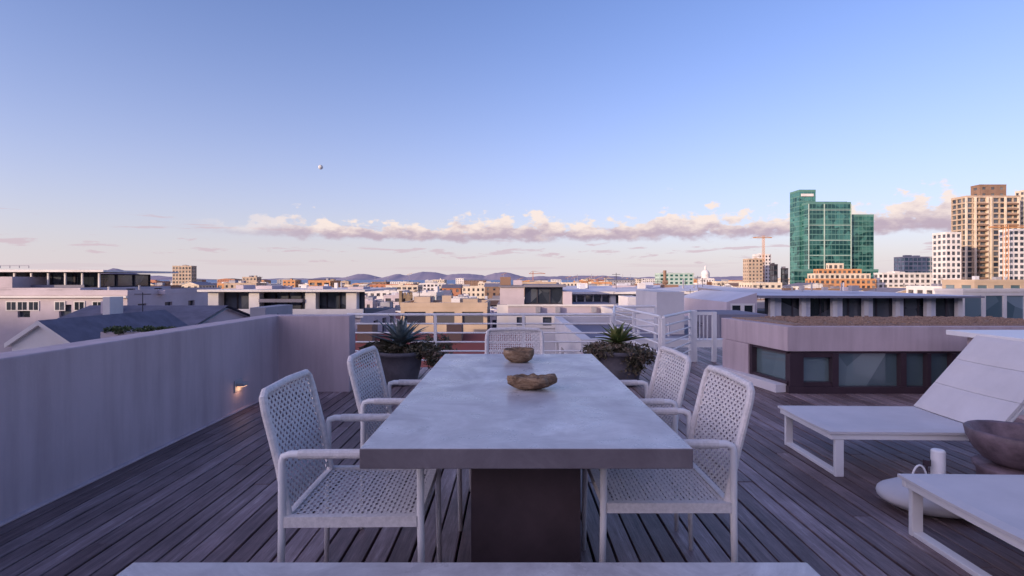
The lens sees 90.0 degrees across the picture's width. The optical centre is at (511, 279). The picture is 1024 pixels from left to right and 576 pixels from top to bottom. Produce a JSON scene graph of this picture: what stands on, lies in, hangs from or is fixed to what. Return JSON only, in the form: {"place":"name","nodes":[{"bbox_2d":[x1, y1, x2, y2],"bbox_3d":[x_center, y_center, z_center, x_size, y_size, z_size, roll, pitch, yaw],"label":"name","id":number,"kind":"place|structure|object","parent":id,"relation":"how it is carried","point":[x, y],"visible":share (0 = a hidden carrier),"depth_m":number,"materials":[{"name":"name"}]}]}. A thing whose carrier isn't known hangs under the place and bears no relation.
{"place":"outdoors","nodes":[
{"label":"outdoors","id":0,"kind":"place"},
{"bbox_2d":[4,310,188,350],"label":"gabled house","id":1,"kind":"structure","parent":0,"point":[42,333],"depth_m":21.01,"materials":[{"name":"stone"}]},
{"bbox_2d":[0,277,220,352],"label":"apartment building","id":2,"kind":"structure","parent":0,"point":[24,304],"depth_m":50.00,"materials":[{"name":"white concrete"}]},
{"bbox_2d":[0,266,178,286],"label":"glass penthouse","id":3,"kind":"object","parent":2,"relation":"on","point":[73,278],"visible":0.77,"depth_m":55.10,"materials":[{"name":"glass"}]},
{"bbox_2d":[57,292,249,325],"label":"slate roof house","id":4,"kind":"structure","parent":0,"point":[189,315],"depth_m":31.36,"materials":[{"name":"grey stone"}]},
{"bbox_2d":[101,268,216,279],"bbox_3d":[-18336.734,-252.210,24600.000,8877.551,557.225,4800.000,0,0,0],"label":"distant hills","id":5,"kind":"structure","parent":0,"point":[160,278],"depth_m":23635.51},
{"bbox_2d":[172,265,196,284],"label":"apartment tower","id":6,"kind":"structure","parent":0,"point":[186,273],"depth_m":420.00,"materials":[{"name":"beige concrete"}]},
{"bbox_2d":[242,276,261,282],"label":"hotel block","id":7,"kind":"structure","parent":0,"point":[249,279],"depth_m":420.00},
{"bbox_2d":[283,279,299,286],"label":"hotel block","id":8,"kind":"structure","parent":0,"point":[292,282],"depth_m":430.00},
{"bbox_2d":[197,282,396,331],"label":"modern apartment block","id":9,"kind":"structure","parent":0,"point":[318,299],"depth_m":41.20,"materials":[{"name":"white concrete"}]},
{"bbox_2d":[250,305,356,331],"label":"neighbour house","id":10,"kind":"structure","parent":0,"point":[271,309],"depth_m":29.14,"materials":[{"name":"grey concrete"}]},
{"bbox_2d":[365,297,383,307],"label":"town house","id":11,"kind":"structure","parent":0,"point":[371,302],"depth_m":168.07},
{"bbox_2d":[365,289,409,299],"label":"city office block","id":12,"kind":"structure","parent":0,"point":[379,294],"depth_m":260.00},
{"bbox_2d":[377,301,400,312],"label":"town house","id":13,"kind":"structure","parent":0,"point":[389,304],"depth_m":98.84,"materials":[{"name":"white paint"}]},
{"bbox_2d":[370,284,417,286],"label":"brick warehouse","id":14,"kind":"structure","parent":0,"point":[377,285],"depth_m":362.79,"materials":[{"name":"brick"}]},
{"bbox_2d":[383,292,406,307],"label":"town house","id":15,"kind":"structure","parent":0,"point":[393,296],"depth_m":198.40,"materials":[{"name":"white paint"}]},
{"bbox_2d":[395,312,400,325],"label":"town house","id":16,"kind":"structure","parent":0,"point":[398,317],"depth_m":83.29,"materials":[{"name":"grey paint"}]},
{"bbox_2d":[399,291,416,304],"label":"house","id":17,"kind":"structure","parent":0,"point":[403,297],"depth_m":150.00,"materials":[{"name":"stone"}]},
{"bbox_2d":[412,286,443,299],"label":"building","id":18,"kind":"structure","parent":0,"point":[436,293],"depth_m":110.25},
{"bbox_2d":[160,280,720,284],"bbox_3d":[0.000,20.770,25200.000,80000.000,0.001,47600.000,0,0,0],"label":"sea","id":19,"kind":"structure","parent":0,"point":[355,281],"depth_m":5345.81,"materials":[{"name":"liquid"}]},
{"bbox_2d":[428,290,453,294],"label":"town house","id":20,"kind":"structure","parent":0,"point":[448,292],"depth_m":180.32,"materials":[{"name":"grey paint"}]},
{"bbox_2d":[355,325,532,367],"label":"red roof house","id":21,"kind":"structure","parent":0,"point":[452,337],"depth_m":17.20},
{"bbox_2d":[400,289,489,331],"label":"town house","id":22,"kind":"structure","parent":0,"point":[430,304],"depth_m":67.21,"materials":[{"name":"beige paint"}]},
{"bbox_2d":[299,272,603,279],"bbox_3d":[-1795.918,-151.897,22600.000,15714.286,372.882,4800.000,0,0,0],"label":"distant hills","id":23,"kind":"structure","parent":0,"point":[434,276],"depth_m":21305.49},
{"bbox_2d":[453,294,468,297],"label":"town house","id":24,"kind":"structure","parent":0,"point":[462,296],"depth_m":200.19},
{"bbox_2d":[469,291,499,306],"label":"town house","id":25,"kind":"structure","parent":0,"point":[494,300],"depth_m":133.45,"materials":[{"name":"grey paint"}]},
{"bbox_2d":[151,277,822,298],"bbox_3d":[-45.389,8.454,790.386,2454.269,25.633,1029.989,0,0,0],"label":"distant city buildings","id":26,"kind":"structure","parent":0,"point":[492,288],"depth_m":321.82,"materials":[{"name":"concrete"}]},
{"bbox_2d":[490,308,496,331],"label":"town house","id":27,"kind":"structure","parent":0,"point":[492,319],"depth_m":82.94,"materials":[{"name":"white paint"}]},
{"bbox_2d":[267,275,742,279],"bbox_3d":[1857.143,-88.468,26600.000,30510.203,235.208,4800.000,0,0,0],"label":"distant hills","id":28,"kind":"structure","parent":0,"point":[715,278],"depth_m":25595.99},
{"bbox_2d":[0,0,1023,278],"label":"sky","id":29,"kind":"structure","parent":0,"point":[637,138],"materials":[{"name":"blue"}]},
{"bbox_2d":[497,277,615,353],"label":"white apartment building","id":30,"kind":"structure","parent":0,"point":[548,298],"depth_m":45.50,"materials":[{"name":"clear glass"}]},
{"bbox_2d":[563,274,735,304],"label":"long roof building","id":31,"kind":"structure","parent":0,"point":[584,292],"depth_m":55.15,"materials":[{"name":"white concrete"}]},
{"bbox_2d":[554,290,767,353],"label":"neighbour house","id":32,"kind":"structure","parent":0,"point":[664,302],"depth_m":21.18,"materials":[{"name":"white concrete"}]},
{"bbox_2d":[655,272,693,284],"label":"greenish office block","id":33,"kind":"structure","parent":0,"point":[674,278],"depth_m":450.00,"materials":[{"name":"white concrete"}]},
{"bbox_2d":[694,266,713,284],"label":"domed city hall","id":34,"kind":"structure","parent":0,"point":[705,274],"depth_m":555.73,"materials":[{"name":"white stone"}]},
{"bbox_2d":[720,284,757,288],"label":"office building","id":35,"kind":"structure","parent":0,"point":[726,285],"depth_m":187.80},
{"bbox_2d":[743,258,762,281],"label":"beige tower","id":36,"kind":"structure","parent":0,"point":[752,270],"depth_m":420.00,"materials":[{"name":"beige concrete"}]},
{"bbox_2d":[756,284,764,308],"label":"town house","id":37,"kind":"structure","parent":0,"point":[760,303],"depth_m":77.31,"materials":[{"name":"white paint"}]},
{"bbox_2d":[752,253,770,281],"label":"white tower","id":38,"kind":"structure","parent":0,"point":[767,263],"depth_m":450.00,"materials":[{"name":"white concrete"}]},
{"bbox_2d":[798,283,847,290],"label":"office building","id":39,"kind":"structure","parent":0,"point":[832,287],"depth_m":185.31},
{"bbox_2d":[790,190,877,283],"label":"green glass tower","id":40,"kind":"structure","parent":0,"point":[822,234],"depth_m":344.12,"materials":[{"name":"green glass"}]},
{"bbox_2d":[684,282,984,316],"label":"colonnade building","id":41,"kind":"structure","parent":0,"point":[854,300],"depth_m":30.38,"materials":[{"name":"white concrete"}]},
{"bbox_2d":[862,288,875,290],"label":"office building","id":42,"kind":"structure","parent":0,"point":[865,289],"depth_m":249.23,"materials":[{"name":"grey concrete"}]},
{"bbox_2d":[716,316,1023,393],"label":"skylight pavilion","id":43,"kind":"structure","parent":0,"point":[851,355],"depth_m":5.77,"materials":[{"name":"paint"}]},
{"bbox_2d":[749,344,961,393],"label":"window frames","id":44,"kind":"structure","parent":43,"relation":"in","point":[794,381],"depth_m":5.70,"materials":[{"name":"black metal"}]},
{"bbox_2d":[868,287,905,292],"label":"office building","id":45,"kind":"structure","parent":0,"point":[896,290],"depth_m":175.80,"materials":[{"name":"grey concrete"}]},
{"bbox_2d":[888,283,919,287],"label":"office building","id":46,"kind":"structure","parent":0,"point":[903,286],"depth_m":226.37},
{"bbox_2d":[906,277,943,293],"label":"office building","id":47,"kind":"structure","parent":0,"point":[921,289],"depth_m":162.07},
{"bbox_2d":[932,232,960,283],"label":"white residential tower","id":48,"kind":"structure","parent":0,"point":[946,255],"depth_m":270.25,"materials":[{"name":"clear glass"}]},
{"bbox_2d":[934,288,1023,318],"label":"glass office building","id":49,"kind":"structure","parent":0,"point":[1003,302],"depth_m":36.10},
{"bbox_2d":[941,272,1023,287],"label":"beige office building","id":50,"kind":"structure","parent":0,"point":[993,282],"depth_m":60.10,"materials":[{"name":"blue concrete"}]},
{"bbox_2d":[951,184,1019,279],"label":"residential tower","id":51,"kind":"structure","parent":0,"point":[979,211],"depth_m":300.25,"materials":[{"name":"beige concrete"}]},
{"bbox_2d":[999,229,1023,279],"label":"white residential tower","id":52,"kind":"structure","parent":0,"point":[1016,254],"depth_m":262.55,"materials":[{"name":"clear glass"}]},
{"label":"ground","id":53,"kind":"structure","parent":0,"visible":0},
{"bbox_2d":[100,324,176,337],"bbox_3d":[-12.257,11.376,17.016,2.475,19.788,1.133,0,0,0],"label":"rooftop shrubs","id":54,"kind":"object","parent":53,"relation":"on","point":[114,330],"visible":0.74,"depth_m":16.70,"materials":[{"name":"green plant"}]},
{"bbox_2d":[439,284,484,298],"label":"apartment building","id":55,"kind":"structure","parent":53,"relation":"on","point":[478,292],"depth_m":330.00,"materials":[{"name":"beige paint"}]},
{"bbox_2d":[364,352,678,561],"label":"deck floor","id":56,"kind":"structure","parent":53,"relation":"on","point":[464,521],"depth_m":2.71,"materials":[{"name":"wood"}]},
{"bbox_2d":[423,334,456,356],"bbox_3d":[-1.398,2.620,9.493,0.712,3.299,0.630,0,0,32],"label":"red leaf shrub","id":57,"kind":"object","parent":56,"relation":"on","point":[446,346],"visible":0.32,"depth_m":9.47,"materials":[{"name":"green plant"}]},
{"bbox_2d":[0,347,1023,575],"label":"timber deck","id":58,"kind":"structure","parent":56,"relation":"on","point":[208,494],"depth_m":2.76,"materials":[{"name":"wood"}]},
{"bbox_2d":[0,314,354,526],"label":"parapet wall","id":59,"kind":"structure","parent":58,"relation":"on","point":[74,416],"depth_m":3.58,"materials":[{"name":"paint"}]},
{"bbox_2d":[234,379,248,392],"bbox_3d":[-2.610,1.025,4.950,0.080,0.110,0.140,0,0,0],"label":"wall step light","id":60,"kind":"object","parent":59,"relation":"attached to","point":[239,384],"visible":1,"depth_m":4.92,"materials":[{"name":"metal"}]},
{"bbox_2d":[259,369,441,561],"bbox_3d":[-0.614,0.829,2.059,0.606,0.882,0.515,0,0,-1],"label":"dining chair","id":61,"kind":"object","parent":58,"relation":"on","point":[292,516],"visible":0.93,"depth_m":1.98,"materials":[{"name":"white wicker"}]},
{"bbox_2d":[358,314,442,386],"bbox_3d":[-1.359,0.836,6.261,0.872,0.864,0.891,0,0,-44],"label":"potted agave","id":62,"kind":"object","parent":58,"relation":"on","point":[400,358],"visible":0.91,"depth_m":6.12,"materials":[{"name":"plant"}]},
{"bbox_2d":[347,346,470,530],"bbox_3d":[-0.544,0.829,2.841,0.606,0.882,0.515,0,0,2],"label":"dining chair","id":63,"kind":"object","parent":58,"relation":"on","point":[387,400],"visible":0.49,"depth_m":2.77,"materials":[{"name":"white wicker"}]},
{"bbox_2d":[116,562,819,575],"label":"concrete bench","id":64,"kind":"object","parent":58,"relation":"on","point":[470,569],"visible":1,"depth_m":1.45,"materials":[{"name":"grey concrete"}]},
{"bbox_2d":[347,313,612,360],"bbox_3d":[-0.465,0.885,7.300,3.810,0.809,0.040,0,0,0],"label":"terrace railing","id":65,"kind":"object","parent":58,"relation":"on","point":[435,324],"visible":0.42,"depth_m":7.29,"materials":[{"name":"white metal"}]},
{"bbox_2d":[485,327,543,353],"bbox_3d":[0.020,0.829,3.869,0.515,0.882,0.606,0,0,0],"label":"dining chair","id":66,"kind":"object","parent":58,"relation":"on","point":[536,338],"visible":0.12,"depth_m":4.14,"materials":[{"name":"white wicker"}]},
{"bbox_2d":[360,354,692,561],"bbox_3d":[0.045,0.900,2.634,1.050,0.738,2.052,0,0,0],"label":"dining table","id":67,"kind":"object","parent":58,"relation":"on","point":[526,456],"visible":0.95,"depth_m":2.12,"materials":[{"name":"concrete"}]},
{"bbox_2d":[503,347,533,362],"bbox_3d":[0.043,0.487,3.302,0.202,0.085,0.183,0,0,0],"label":"stone bowl","id":68,"kind":"object","parent":67,"relation":"on","point":[519,354],"visible":1,"depth_m":3.24,"materials":[{"name":"brown stone"}]},
{"bbox_2d":[507,373,557,389],"bbox_3d":[0.097,0.493,2.480,0.247,0.075,0.188,0,0,0],"label":"stone bowl","id":69,"kind":"object","parent":67,"relation":"on","point":[532,381],"visible":1,"depth_m":2.42,"materials":[{"name":"brown stone"}]},
{"bbox_2d":[580,321,656,387],"bbox_3d":[1.270,0.883,6.154,0.913,0.771,0.706,0,0,0],"label":"potted agave","id":70,"kind":"object","parent":58,"relation":"on","point":[616,356],"visible":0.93,"depth_m":5.98,"materials":[{"name":"plant"}]},
{"bbox_2d":[612,305,691,376],"bbox_3d":[2.185,0.880,8.022,1.203,0.819,2.719,0,0,12],"label":"stair railing","id":71,"kind":"object","parent":58,"relation":"on","point":[661,325],"visible":0.62,"depth_m":7.88,"materials":[{"name":"white metal"}]},
{"bbox_2d":[620,346,690,530],"bbox_3d":[0.614,0.829,2.831,0.606,0.882,0.515,0,0,-2],"label":"dining chair","id":72,"kind":"object","parent":58,"relation":"on","point":[648,400],"visible":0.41,"depth_m":2.80,"materials":[{"name":"white wicker"}]},
{"bbox_2d":[581,365,754,561],"bbox_3d":[0.629,0.829,2.170,0.606,0.882,0.515,0,0,0],"label":"dining chair","id":73,"kind":"object","parent":58,"relation":"on","point":[720,501],"visible":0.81,"depth_m":2.07,"materials":[{"name":"white wicker"}]},
{"bbox_2d":[691,310,716,361],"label":"white gate","id":74,"kind":"structure","parent":58,"relation":"on","point":[712,340],"depth_m":7.90,"materials":[{"name":"white metal"}]},
{"bbox_2d":[778,335,1023,476],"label":"sun lounger","id":75,"kind":"object","parent":58,"relation":"on","point":[981,378],"visible":0.95,"depth_m":3.56,"materials":[{"name":"white fabric"}]},
{"bbox_2d":[875,464,962,518],"bbox_3d":[2.358,1.147,2.832,0.603,0.243,0.421,0,0,0],"label":"floor pouf","id":76,"kind":"object","parent":58,"relation":"on","point":[894,491],"visible":0.37,"depth_m":2.78,"materials":[{"name":"white fabric"}]},
{"bbox_2d":[923,448,945,473],"bbox_3d":[2.501,1.140,3.040,0.130,0.260,0.072,0,0,0],"label":"outdoor lantern","id":77,"kind":"object","parent":58,"relation":"on","point":[936,462],"visible":0.7,"depth_m":3.02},
{"bbox_2d":[897,474,1023,575],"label":"sun lounger","id":78,"kind":"object","parent":58,"relation":"on","point":[992,504],"visible":1,"depth_m":2.33,"materials":[{"name":"white fabric"}]},
{"bbox_2d":[946,330,1023,419],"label":"bar counter","id":79,"kind":"object","parent":58,"relation":"on","point":[1013,335],"visible":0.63,"depth_m":5.02,"materials":[{"name":"paint"}]},
{"bbox_2d":[971,455,1023,474],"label":"stone side table","id":80,"kind":"object","parent":58,"relation":"on","point":[982,464],"visible":0.27,"depth_m":2.94,"materials":[{"name":"grey stone"}]},
{"bbox_2d":[963,420,1023,470],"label":"stone basin","id":81,"kind":"object","parent":80,"relation":"on","point":[1001,443],"visible":1,"depth_m":2.91,"materials":[{"name":"grey stone"}]},
{"bbox_2d":[410,273,699,280],"bbox_3d":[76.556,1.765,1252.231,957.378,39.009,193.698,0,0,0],"label":"buildings","id":82,"kind":"structure","parent":53,"relation":"on","point":[577,277],"depth_m":1206.01,"materials":[{"name":"white"}]},
{"bbox_2d":[600,291,693,315],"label":"white town building","id":83,"kind":"structure","parent":53,"relation":"on","point":[626,300],"depth_m":40.93,"materials":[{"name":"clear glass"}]},
{"bbox_2d":[662,270,667,284],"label":"chimney flue","id":84,"kind":"object","parent":53,"relation":"on","point":[664,281],"visible":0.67,"depth_m":69.81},
{"bbox_2d":[753,236,771,281],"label":"tower crane","id":85,"kind":"object","parent":53,"relation":"on","point":[764,237],"visible":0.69,"depth_m":439.29,"materials":[{"name":"orange metal"}]},
{"bbox_2d":[769,263,777,282],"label":"dark slab tower","id":86,"kind":"structure","parent":53,"relation":"on","point":[773,272],"depth_m":300.43,"materials":[{"name":"grey glass"}]},
{"bbox_2d":[781,266,787,285],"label":"dark slab tower","id":87,"kind":"structure","parent":53,"relation":"on","point":[784,275],"depth_m":300.25,"materials":[{"name":"grey glass"}]},
{"bbox_2d":[805,263,876,287],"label":"stepped terracotta apartments","id":88,"kind":"structure","parent":53,"relation":"on","point":[836,274],"depth_m":301.60,"materials":[{"name":"concrete"}]},
{"bbox_2d":[873,271,931,287],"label":"white grid apartments","id":89,"kind":"structure","parent":53,"relation":"on","point":[893,279],"depth_m":310.00,"materials":[{"name":"white concrete"}]},
{"bbox_2d":[894,255,931,272],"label":"grey glass office","id":90,"kind":"structure","parent":53,"relation":"on","point":[911,264],"depth_m":430.25,"materials":[{"name":"glass"}]},
{"bbox_2d":[988,224,1023,279],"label":"tower crane","id":91,"kind":"object","parent":53,"relation":"on","point":[1005,227],"visible":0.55,"depth_m":254.26,"materials":[{"name":"orange metal"}]},
{"bbox_2d":[1015,190,1023,228],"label":"residential tower annex","id":92,"kind":"object","parent":53,"relation":"on","point":[1020,193],"visible":0.15,"depth_m":307.89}
]}

